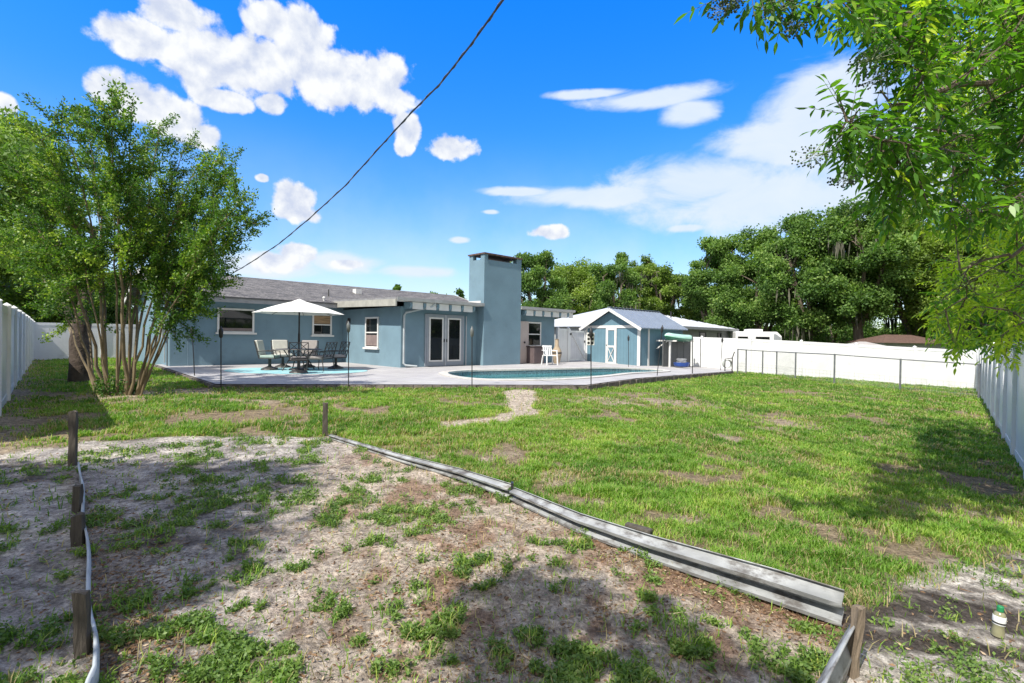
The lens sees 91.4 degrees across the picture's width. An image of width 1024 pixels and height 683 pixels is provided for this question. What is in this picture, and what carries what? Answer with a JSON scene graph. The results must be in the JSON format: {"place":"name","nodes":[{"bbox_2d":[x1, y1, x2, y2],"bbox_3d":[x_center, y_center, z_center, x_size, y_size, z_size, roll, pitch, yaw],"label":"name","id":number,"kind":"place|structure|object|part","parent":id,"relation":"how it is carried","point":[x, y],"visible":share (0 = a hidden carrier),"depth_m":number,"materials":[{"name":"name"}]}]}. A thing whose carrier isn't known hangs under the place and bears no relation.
{"place":"outdoors","nodes":[
{"label":"outdoors","id":0,"kind":"place"},
{"bbox_2d":[156,360,731,384],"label":"patio","id":1,"kind":"structure","parent":0,"point":[374,374],"depth_m":15.36,"materials":[{"name":"concrete"}]},
{"bbox_2d":[224,367,366,373],"bbox_3d":[-7.247,0.972,16.908,4.646,0.006,3.232,1,0,0],"label":"patio rug","id":2,"kind":"object","parent":1,"relation":"on","point":[316,370],"visible":0.64,"depth_m":16.49,"materials":[{"name":"fabric"}]},
{"bbox_2d":[254,340,280,369],"bbox_3d":[-8.250,0.463,16.898,0.683,1.009,0.672,1,0,-6],"label":"patio chair","id":3,"kind":"object","parent":2,"relation":"on","point":[260,348],"visible":0.99,"depth_m":16.71,"materials":[{"name":"fabric"}]},
{"bbox_2d":[271,340,293,367],"bbox_3d":[-8.385,0.451,18.251,0.672,1.009,0.683,0,1,-42],"label":"patio chair","id":4,"kind":"object","parent":2,"relation":"on","point":[276,344],"visible":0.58,"depth_m":18.28,"materials":[{"name":"fabric"}]},
{"bbox_2d":[252,299,343,369],"bbox_3d":[-7.239,-0.235,17.000,2.790,2.430,2.790,1,0,0],"label":"patio umbrella","id":5,"kind":"object","parent":2,"relation":"on","point":[298,307],"visible":0.94,"depth_m":16.57,"materials":[{"name":"beige fabric"}]},
{"bbox_2d":[275,348,321,370],"bbox_3d":[-7.251,0.620,17.006,1.480,0.741,1.480,1,0,0],"label":"patio table","id":6,"kind":"object","parent":2,"relation":"on","point":[293,349],"visible":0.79,"depth_m":16.73,"materials":[{"name":"black metal"}]},
{"bbox_2d":[288,342,309,372],"bbox_3d":[-6.671,0.507,15.646,0.624,0.982,0.683,1,0,-23],"label":"patio chair","id":7,"kind":"object","parent":2,"relation":"on","point":[298,360],"visible":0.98,"depth_m":15.48,"materials":[{"name":"metal"}]},
{"bbox_2d":[306,342,337,370],"bbox_3d":[-6.443,0.500,17.005,0.691,0.987,1.060,1,0,0],"label":"patio chair","id":8,"kind":"object","parent":2,"relation":"on","point":[321,357],"visible":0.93,"depth_m":16.74,"materials":[{"name":"metal"}]},
{"bbox_2d":[326,342,349,368],"bbox_3d":[-6.301,0.495,18.052,0.672,0.982,0.683,1,1,42],"label":"patio chair","id":9,"kind":"object","parent":2,"relation":"on","point":[336,356],"visible":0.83,"depth_m":17.96,"materials":[{"name":"metal"}]},
{"bbox_2d":[297,340,318,367],"bbox_3d":[-7.568,0.460,18.567,0.691,1.009,0.683,1,0,-12],"label":"patio chair","id":10,"kind":"object","parent":1,"relation":"on","point":[312,344],"visible":0.66,"depth_m":18.75,"materials":[{"name":"metal"}]},
{"bbox_2d":[526,346,543,362],"bbox_3d":[1.093,0.619,23.891,0.760,0.820,0.620,0,1,-44],"label":"storage bin","id":11,"kind":"object","parent":1,"relation":"on","point":[534,354],"visible":0.87,"depth_m":23.62,"materials":[{"name":"brown plastic"}]},
{"bbox_2d":[541,345,557,364],"bbox_3d":[1.716,0.624,22.825,0.601,0.889,0.658,1,0,-20],"label":"plastic chair","id":12,"kind":"object","parent":1,"relation":"on","point":[545,350],"visible":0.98,"depth_m":22.97,"materials":[{"name":"white plastic"}]},
{"bbox_2d":[439,367,670,385],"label":"swimming pool","id":13,"kind":"structure","parent":1,"relation":"in","point":[538,374],"depth_m":18.61,"materials":[{"name":"liquid"}]},
{"bbox_2d":[552,339,561,363],"bbox_3d":[2.171,0.469,24.204,0.482,1.184,0.475,1,0,0],"label":"chiminea","id":14,"kind":"object","parent":1,"relation":"on","point":[556,347],"visible":0.89,"depth_m":24.07,"materials":[{"name":"beige ceramic"}]},
{"bbox_2d":[556,327,569,361],"bbox_3d":[2.647,0.270,26.027,0.970,2.070,0.156,0,1,-43],"label":"vinyl fence","id":15,"kind":"object","parent":1,"relation":"on","point":[563,336],"visible":0.88,"depth_m":26.10,"materials":[{"name":"white plastic"}]},
{"bbox_2d":[579,307,687,365],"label":"garden shed","id":16,"kind":"structure","parent":1,"relation":"on","point":[613,328],"depth_m":26.01,"materials":[{"name":"blue wood"}]},
{"bbox_2d":[570,329,585,360],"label":"vinyl gate","id":17,"kind":"structure","parent":16,"relation":"attached to","point":[577,344],"depth_m":26.83,"materials":[{"name":"white plastic"}]},
{"bbox_2d":[605,328,616,362],"bbox_3d":[5.157,0.233,26.069,0.108,1.854,0.664,0,1,-44],"label":"door","id":18,"kind":"structure","parent":16,"relation":"in","point":[611,333],"depth_m":26.07,"materials":[{"name":"white wood"}]},
{"bbox_2d":[656,340,676,366],"bbox_3d":[7.881,0.629,25.555,0.080,1.405,1.130,0,1,-44],"label":"rack bracket","id":19,"kind":"object","parent":1,"relation":"on","point":[669,349],"visible":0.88,"depth_m":25.38,"materials":[{"name":"white paint"}]},
{"bbox_2d":[664,333,691,341],"bbox_3d":[8.731,-0.206,26.124,2.922,0.391,0.760,3,5,-44],"label":"kayak","id":20,"kind":"object","parent":19,"relation":"on","point":[678,337],"visible":0.88,"depth_m":25.51,"materials":[{"name":"green plastic"}]},
{"bbox_2d":[662,340,690,366],"bbox_3d":[8.705,0.677,26.400,2.920,1.520,0.070,0,1,-44],"label":"screen fence","id":21,"kind":"object","parent":1,"relation":"on","point":[680,349],"visible":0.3,"depth_m":26.25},
{"bbox_2d":[673,362,689,366],"bbox_3d":[8.512,1.164,25.112,0.800,0.200,0.788,1,0,0],"label":"tub","id":22,"kind":"object","parent":1,"relation":"on","point":[676,364],"visible":0.98,"depth_m":24.81,"materials":[{"name":"blue plastic"}]},
{"bbox_2d":[676,358,686,362],"bbox_3d":[8.517,0.960,25.107,0.491,0.238,0.487,0,1,-42],"label":"garden hose","id":23,"kind":"object","parent":22,"relation":"in","point":[680,360],"visible":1,"depth_m":24.93,"materials":[{"name":"white plastic"}]},
{"bbox_2d":[692,336,692,373],"bbox_3d":[7.274,0.695,20.153,0.062,1.833,0.035,1,0,0],"label":"garden rod","id":24,"kind":"object","parent":1,"relation":"on","point":[692,354],"visible":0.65,"depth_m":20.14,"materials":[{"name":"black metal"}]},
{"bbox_2d":[0,360,1023,682],"bbox_3d":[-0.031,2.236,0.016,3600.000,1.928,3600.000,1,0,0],"label":"ground","id":25,"kind":"structure","parent":0,"point":[194,542],"depth_m":3.17,"materials":[{"name":"soil"}]},
{"bbox_2d":[0,299,34,416],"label":"vinyl fence","id":26,"kind":"object","parent":25,"relation":"on","point":[17,341],"visible":0.95,"depth_m":11.47,"materials":[{"name":"white plastic"}]},
{"bbox_2d":[0,225,56,315],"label":"oak tree","id":27,"kind":"object","parent":25,"relation":"on","point":[11,296],"visible":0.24,"depth_m":27.82,"materials":[{"name":"green plant"}]},
{"bbox_2d":[1,264,72,322],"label":"oak tree","id":28,"kind":"object","parent":25,"relation":"on","point":[35,317],"visible":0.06,"depth_m":33.55,"materials":[{"name":"green plant"}]},
{"bbox_2d":[0,104,97,381],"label":"old tree","id":29,"kind":"object","parent":25,"relation":"on","point":[77,371],"visible":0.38,"depth_m":13.17,"materials":[{"name":"green plant"}]},
{"bbox_2d":[22,272,120,322],"bbox_3d":[-32.673,-2.884,36.133,7.126,7.824,6.650,1,0,-36],"label":"oak tree","id":30,"kind":"object","parent":25,"relation":"on","point":[96,303],"visible":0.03,"depth_m":35.34,"materials":[{"name":"green plant"}]},
{"bbox_2d":[67,410,78,466],"bbox_3d":[-4.611,1.090,5.253,0.070,0.736,0.069,1,0,-17],"label":"wooden stake","id":31,"kind":"object","parent":25,"relation":"on","point":[73,421],"visible":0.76,"depth_m":5.23,"materials":[{"name":"brown wood"}]},
{"bbox_2d":[71,484,83,513],"bbox_3d":[-3.416,1.305,3.929,0.062,0.368,0.059,1,0,-17],"label":"wooden stake","id":32,"kind":"object","parent":25,"relation":"on","point":[77,494],"visible":0.57,"depth_m":3.91,"materials":[{"name":"brown wood"}]},
{"bbox_2d":[70,511,85,546],"bbox_3d":[-2.913,1.333,3.357,0.069,0.366,0.068,1,0,-17],"label":"wooden stake","id":33,"kind":"object","parent":25,"relation":"on","point":[77,527],"visible":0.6,"depth_m":3.33,"materials":[{"name":"brown wood"}]},
{"bbox_2d":[71,590,92,659],"bbox_3d":[-1.924,1.331,2.236,0.065,0.444,0.055,1,0,-17],"label":"wooden stake","id":34,"kind":"object","parent":25,"relation":"on","point":[81,606],"visible":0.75,"depth_m":2.22,"materials":[{"name":"brown wood"}]},
{"bbox_2d":[35,322,135,359],"bbox_3d":[-19.625,0.082,28.083,10.656,2.202,0.156,0,1,-44],"label":"vinyl fence","id":35,"kind":"object","parent":25,"relation":"on","point":[57,347],"visible":0.2,"depth_m":25.17,"materials":[{"name":"white plastic"}]},
{"bbox_2d":[78,462,99,682],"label":"plastic edging","id":36,"kind":"object","parent":25,"relation":"on","point":[93,676],"visible":0.7,"depth_m":2.34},
{"bbox_2d":[94,266,135,323],"bbox_3d":[-32.998,-2.717,41.742,8.845,7.482,8.672,1,0,17],"label":"oak tree","id":37,"kind":"object","parent":25,"relation":"on","point":[110,313],"visible":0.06,"depth_m":39.39,"materials":[{"name":"green plant"}]},
{"bbox_2d":[0,73,276,396],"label":"crape myrtle","id":38,"kind":"object","parent":25,"relation":"on","point":[184,272],"visible":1,"depth_m":10.21,"materials":[{"name":"green plant"}]},
{"bbox_2d":[190,329,194,375],"bbox_3d":[-9.121,0.415,14.297,0.158,1.716,0.100,1,0,0],"label":"garden torch","id":39,"kind":"object","parent":25,"relation":"on","point":[193,352],"visible":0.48,"depth_m":14.29,"materials":[{"name":"black metal"}]},
{"bbox_2d":[219,326,222,389],"bbox_3d":[-6.779,0.482,11.636,0.100,1.685,0.100,1,0,0],"label":"garden torch","id":40,"kind":"object","parent":25,"relation":"on","point":[220,332],"visible":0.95,"depth_m":11.63,"materials":[{"name":"black metal"}]},
{"bbox_2d":[322,402,327,436],"bbox_3d":[-2.597,1.156,6.949,0.073,0.614,0.071,1,0,-17],"label":"wooden stake","id":41,"kind":"object","parent":25,"relation":"on","point":[325,420],"visible":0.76,"depth_m":6.92,"materials":[{"name":"brown wood"}]},
{"bbox_2d":[346,321,350,385],"bbox_3d":[-4.031,0.427,12.299,0.100,1.862,0.100,1,0,0],"label":"garden torch","id":42,"kind":"object","parent":25,"relation":"on","point":[348,326],"visible":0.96,"depth_m":12.28,"materials":[{"name":"black metal"}]},
{"bbox_2d":[124,252,575,367],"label":"house","id":43,"kind":"structure","parent":25,"relation":"on","point":[397,328],"depth_m":21.25,"materials":[{"name":"blue paint"}]},
{"bbox_2d":[215,308,256,334],"bbox_3d":[-10.832,-0.791,19.670,1.460,1.014,0.109,0,1,-44],"label":"window","id":44,"kind":"structure","parent":43,"relation":"in","point":[234,320],"depth_m":19.69,"materials":[{"name":"white paint"}]},
{"bbox_2d":[311,315,333,336],"bbox_3d":[-8.354,-0.714,22.060,1.015,0.999,0.109,0,1,-44],"label":"window","id":45,"kind":"structure","parent":43,"relation":"in","point":[321,325],"depth_m":22.06,"materials":[{"name":"white paint"}]},
{"bbox_2d":[231,0,503,273],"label":"service wire","id":46,"kind":"object","parent":43,"relation":"attached to","point":[450,70],"visible":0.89,"depth_m":10.95,"materials":[{"name":"black metal"}]},
{"bbox_2d":[362,317,379,349],"bbox_3d":[-5.853,-0.350,20.762,0.109,1.339,1.237,0,1,-44],"label":"window","id":47,"kind":"structure","parent":43,"relation":"in","point":[371,323],"depth_m":20.75,"materials":[{"name":"white paint"}]},
{"bbox_2d":[426,315,444,365],"bbox_3d":[-3.079,-0.025,20.279,0.892,2.040,0.089,0,1,-44],"label":"door","id":48,"kind":"structure","parent":43,"relation":"in","point":[435,348],"depth_m":20.25,"materials":[{"name":"grey paint"}]},
{"bbox_2d":[446,316,462,365],"bbox_3d":[-2.423,-0.020,20.912,0.892,2.040,0.089,0,1,-44],"label":"door","id":49,"kind":"structure","parent":43,"relation":"in","point":[454,325],"depth_m":20.91,"materials":[{"name":"grey paint"}]},
{"bbox_2d":[520,321,528,362],"bbox_3d":[0.599,0.033,23.677,0.573,1.980,0.130,0,1,-44],"label":"side door","id":50,"kind":"structure","parent":43,"relation":"in","point":[524,337],"depth_m":23.68,"materials":[{"name":"beige paint"}]},
{"bbox_2d":[529,322,540,345],"bbox_3d":[1.056,-0.352,24.287,1.020,1.190,0.049,0,1,-44],"label":"window","id":51,"kind":"structure","parent":43,"relation":"in","point":[534,327],"depth_m":24.34,"materials":[{"name":"white paint"}]},
{"bbox_2d":[392,284,401,289],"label":"oak tree","id":52,"kind":"object","parent":25,"relation":"on","point":[397,287],"visible":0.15,"depth_m":61.39,"materials":[{"name":"green plant"}]},
{"bbox_2d":[329,434,510,497],"bbox_3d":[-1.235,1.335,5.688,3.366,0.140,0.108,1,1,43],"label":"steel edging","id":53,"kind":"object","parent":25,"relation":"on","point":[491,484],"visible":0.9,"depth_m":5.20,"materials":[{"name":"grey metal"}]},
{"bbox_2d":[511,481,513,496],"bbox_3d":[0.001,1.378,4.519,0.024,0.210,0.060,1,0,0],"label":"joint stake","id":54,"kind":"object","parent":53,"relation":"attached to","point":[512,485],"visible":0.36,"depth_m":4.49,"materials":[{"name":"grey wood"}]},
{"bbox_2d":[154,365,733,389],"bbox_3d":[0.750,1.468,18.405,27.016,0.748,10.920,1,0,-18],"label":"patio edge","id":55,"kind":"object","parent":25,"relation":"on","point":[573,387],"visible":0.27,"depth_m":12.91,"materials":[{"name":"grey concrete"}]},
{"bbox_2d":[453,287,466,299],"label":"oak tree","id":56,"kind":"object","parent":25,"relation":"on","point":[459,292],"visible":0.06,"depth_m":65.47,"materials":[{"name":"green plant"}]},
{"bbox_2d":[470,326,473,336],"bbox_3d":[-1.016,0.552,12.564,0.100,1.884,0.100,1,0,0],"label":"garden torch","id":57,"kind":"object","parent":25,"relation":"on","point":[471,332],"visible":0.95,"depth_m":12.53,"materials":[{"name":"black metal"}]},
{"bbox_2d":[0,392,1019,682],"bbox_3d":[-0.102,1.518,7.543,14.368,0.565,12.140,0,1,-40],"label":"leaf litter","id":58,"kind":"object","parent":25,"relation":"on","point":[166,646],"visible":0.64,"depth_m":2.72,"materials":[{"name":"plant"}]},
{"bbox_2d":[0,432,1023,682],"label":"ground weeds","id":59,"kind":"object","parent":25,"relation":"on","point":[578,648],"visible":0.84,"depth_m":2.54,"materials":[{"name":"green plant"}]},
{"bbox_2d":[510,249,574,318],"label":"oak tree","id":60,"kind":"object","parent":25,"relation":"on","point":[536,275],"visible":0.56,"depth_m":42.62,"materials":[{"name":"green plant"}]},
{"bbox_2d":[109,320,975,349],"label":"woodland","id":61,"kind":"object","parent":25,"relation":"on","point":[882,328],"visible":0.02,"depth_m":61.67,"materials":[{"name":"green plant"}]},
{"bbox_2d":[525,271,584,305],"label":"oak tree","id":62,"kind":"object","parent":25,"relation":"on","point":[542,285],"visible":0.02,"depth_m":58.40,"materials":[{"name":"green plant"}]},
{"bbox_2d":[544,256,615,314],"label":"oak tree","id":63,"kind":"object","parent":25,"relation":"on","point":[578,275],"visible":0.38,"depth_m":48.87,"materials":[{"name":"green plant"}]},
{"bbox_2d":[589,327,592,392],"bbox_3d":[1.989,0.536,12.659,0.100,1.807,0.100,1,0,0],"label":"garden torch","id":64,"kind":"object","parent":25,"relation":"on","point":[590,333],"visible":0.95,"depth_m":12.65,"materials":[{"name":"black metal"}]},
{"bbox_2d":[586,333,594,344],"bbox_3d":[1.995,-0.064,12.709,0.200,0.320,0.022,1,0,0],"label":"ring target","id":65,"kind":"object","parent":64,"relation":"attached to","point":[588,340],"visible":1,"depth_m":12.70,"materials":[{"name":"white paint"}]},
{"bbox_2d":[588,252,643,310],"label":"oak tree","id":66,"kind":"object","parent":25,"relation":"on","point":[626,280],"visible":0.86,"depth_m":45.07,"materials":[{"name":"green plant"}]},
{"bbox_2d":[627,335,629,366],"bbox_3d":[5.366,0.577,23.078,0.100,1.754,0.100,1,0,0],"label":"garden torch","id":67,"kind":"object","parent":25,"relation":"on","point":[628,337],"visible":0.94,"depth_m":23.07,"materials":[{"name":"black metal"}]},
{"bbox_2d":[624,522,652,534],"bbox_3d":[0.934,1.418,3.703,0.200,0.105,0.070,5,2,35],"label":"wood block","id":68,"kind":"object","parent":25,"relation":"on","point":[644,529],"depth_m":3.68,"materials":[{"name":"brown wood"}]},
{"bbox_2d":[615,259,662,309],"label":"oak tree","id":69,"kind":"object","parent":25,"relation":"on","point":[638,267],"visible":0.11,"depth_m":56.68,"materials":[{"name":"green plant"}]},
{"bbox_2d":[554,308,738,345],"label":"neighbour house","id":70,"kind":"structure","parent":25,"relation":"on","point":[694,328],"depth_m":35.86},
{"bbox_2d":[657,325,663,375],"bbox_3d":[5.154,0.471,17.453,0.239,2.098,0.100,1,0,0],"label":"garden torch","id":71,"kind":"object","parent":25,"relation":"on","point":[662,327],"visible":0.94,"depth_m":17.44,"materials":[{"name":"black metal"}]},
{"bbox_2d":[638,254,695,319],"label":"oak tree","id":72,"kind":"object","parent":25,"relation":"on","point":[666,281],"visible":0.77,"depth_m":46.03,"materials":[{"name":"green plant"}]},
{"bbox_2d":[509,487,843,626],"bbox_3d":[0.835,1.390,3.525,0.179,0.202,2.550,0,1,-44],"label":"steel edging","id":73,"kind":"object","parent":25,"relation":"on","point":[811,598],"visible":0.97,"depth_m":3.07,"materials":[{"name":"grey metal"}]},
{"bbox_2d":[677,234,755,331],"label":"oak tree","id":74,"kind":"object","parent":25,"relation":"on","point":[695,294],"visible":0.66,"depth_m":42.44,"materials":[{"name":"green plant"}]},
{"bbox_2d":[722,352,734,372],"bbox_3d":[10.503,1.038,24.271,0.506,1.108,0.315,1,0,0],"label":"hose stand","id":75,"kind":"object","parent":25,"relation":"on","point":[724,363],"visible":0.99,"depth_m":24.14,"materials":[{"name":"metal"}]},
{"bbox_2d":[692,282,794,339],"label":"oak tree","id":76,"kind":"object","parent":25,"relation":"on","point":[774,325],"visible":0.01,"depth_m":54.76,"materials":[{"name":"green plant"}]},
{"bbox_2d":[703,222,806,340],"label":"oak tree","id":77,"kind":"object","parent":25,"relation":"on","point":[735,297],"visible":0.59,"depth_m":40.73,"materials":[{"name":"green plant"}]},
{"bbox_2d":[729,329,781,339],"bbox_3d":[18.316,0.378,37.976,3.220,2.615,2.450,1,0,8],"label":"travel trailer","id":78,"kind":"object","parent":25,"relation":"on","point":[754,333],"visible":0.3,"depth_m":36.87,"materials":[{"name":"white metal"}]},
{"bbox_3d":[18.419,-0.124,36.747,0.950,0.450,0.049,1,0,8],"label":"window","id":79,"kind":"part","parent":78,"relation":"part of","materials":[{"name":"black glass"}]},
{"bbox_2d":[749,205,877,342],"bbox_3d":[23.084,-4.076,38.867,9.182,12.756,8.145,1,0,0],"label":"oak tree","id":80,"kind":"object","parent":25,"relation":"on","point":[808,323],"visible":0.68,"depth_m":37.60,"materials":[{"name":"green plant"}]},
{"bbox_2d":[690,336,976,388],"bbox_3d":[15.141,1.029,26.200,14.786,2.750,0.156,1,0,20],"label":"vinyl fence","id":81,"kind":"object","parent":25,"relation":"on","point":[711,348],"visible":0.64,"depth_m":25.57,"materials":[{"name":"white plastic"}]},
{"bbox_2d":[817,623,854,682],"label":"steel edging","id":82,"kind":"object","parent":25,"relation":"on","point":[836,669],"visible":0.64,"depth_m":2.11,"materials":[{"name":"silver metal"}]},
{"bbox_2d":[784,268,899,343],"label":"oak tree","id":83,"kind":"object","parent":25,"relation":"on","point":[869,331],"visible":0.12,"depth_m":55.64,"materials":[{"name":"green plant"}]},
{"bbox_2d":[674,0,1023,377],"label":"elder tree","id":84,"kind":"object","parent":25,"relation":"on","point":[886,29],"visible":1,"depth_m":3.27,"materials":[{"name":"green plant"}]},
{"bbox_2d":[847,604,865,679],"bbox_3d":[1.532,1.413,2.236,0.072,0.462,0.044,1,0,-17],"label":"wooden stake","id":85,"kind":"object","parent":25,"relation":"on","point":[858,611],"visible":0.84,"depth_m":2.22,"materials":[{"name":"brown wood"}]},
{"bbox_2d":[737,349,980,397],"bbox_3d":[14.118,1.297,21.617,2.061,1.755,9.112,1,0,-28],"label":"chain link fence","id":86,"kind":"object","parent":25,"relation":"on","point":[900,369],"visible":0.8,"depth_m":20.46,"materials":[{"name":"metal"}]},
{"bbox_2d":[794,194,932,342],"bbox_3d":[25.875,-4.112,37.422,8.465,13.058,8.000,0,1,-37],"label":"oak tree","id":87,"kind":"object","parent":25,"relation":"on","point":[861,303],"visible":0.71,"depth_m":35.21,"materials":[{"name":"green plant"}]},
{"bbox_2d":[848,342,884,345],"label":"neighbour house","id":88,"kind":"structure","parent":25,"relation":"on","point":[864,343],"depth_m":30.46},
{"bbox_2d":[847,335,945,348],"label":"neighbour house","id":89,"kind":"structure","parent":25,"relation":"on","point":[903,340],"depth_m":33.13,"materials":[{"name":"brown"}]},
{"bbox_2d":[859,200,1007,346],"bbox_3d":[30.602,-4.255,37.864,10.169,13.599,9.204,1,0,0],"label":"oak tree","id":90,"kind":"object","parent":25,"relation":"on","point":[916,303],"visible":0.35,"depth_m":35.48,"materials":[{"name":"green plant"}]},
{"bbox_2d":[930,200,1023,349],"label":"oak tree","id":91,"kind":"object","parent":25,"relation":"on","point":[1015,283],"visible":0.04,"depth_m":39.66,"materials":[{"name":"green plant"}]},
{"bbox_2d":[991,605,1006,638],"bbox_3d":[2.521,1.448,2.587,0.056,0.160,0.056,5,1,-23],"label":"drink bottle","id":92,"kind":"object","parent":25,"relation":"on","point":[999,620],"visible":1,"depth_m":2.57,"materials":[{"name":"beige plastic"}]},
{"bbox_2d":[975,339,1023,479],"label":"vinyl fence","id":93,"kind":"object","parent":25,"relation":"on","point":[1002,395],"visible":0.59,"depth_m":9.37,"materials":[{"name":"white plastic"}]},
{"bbox_2d":[0,357,1023,682],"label":"lawn grass","id":94,"kind":"structure","parent":0,"point":[958,535],"depth_m":6.29,"materials":[{"name":"green plant"}]},
{"bbox_2d":[0,0,1023,327],"label":"sky","id":95,"kind":"structure","parent":0,"point":[596,130],"materials":[{"name":"blue"}]}
]}

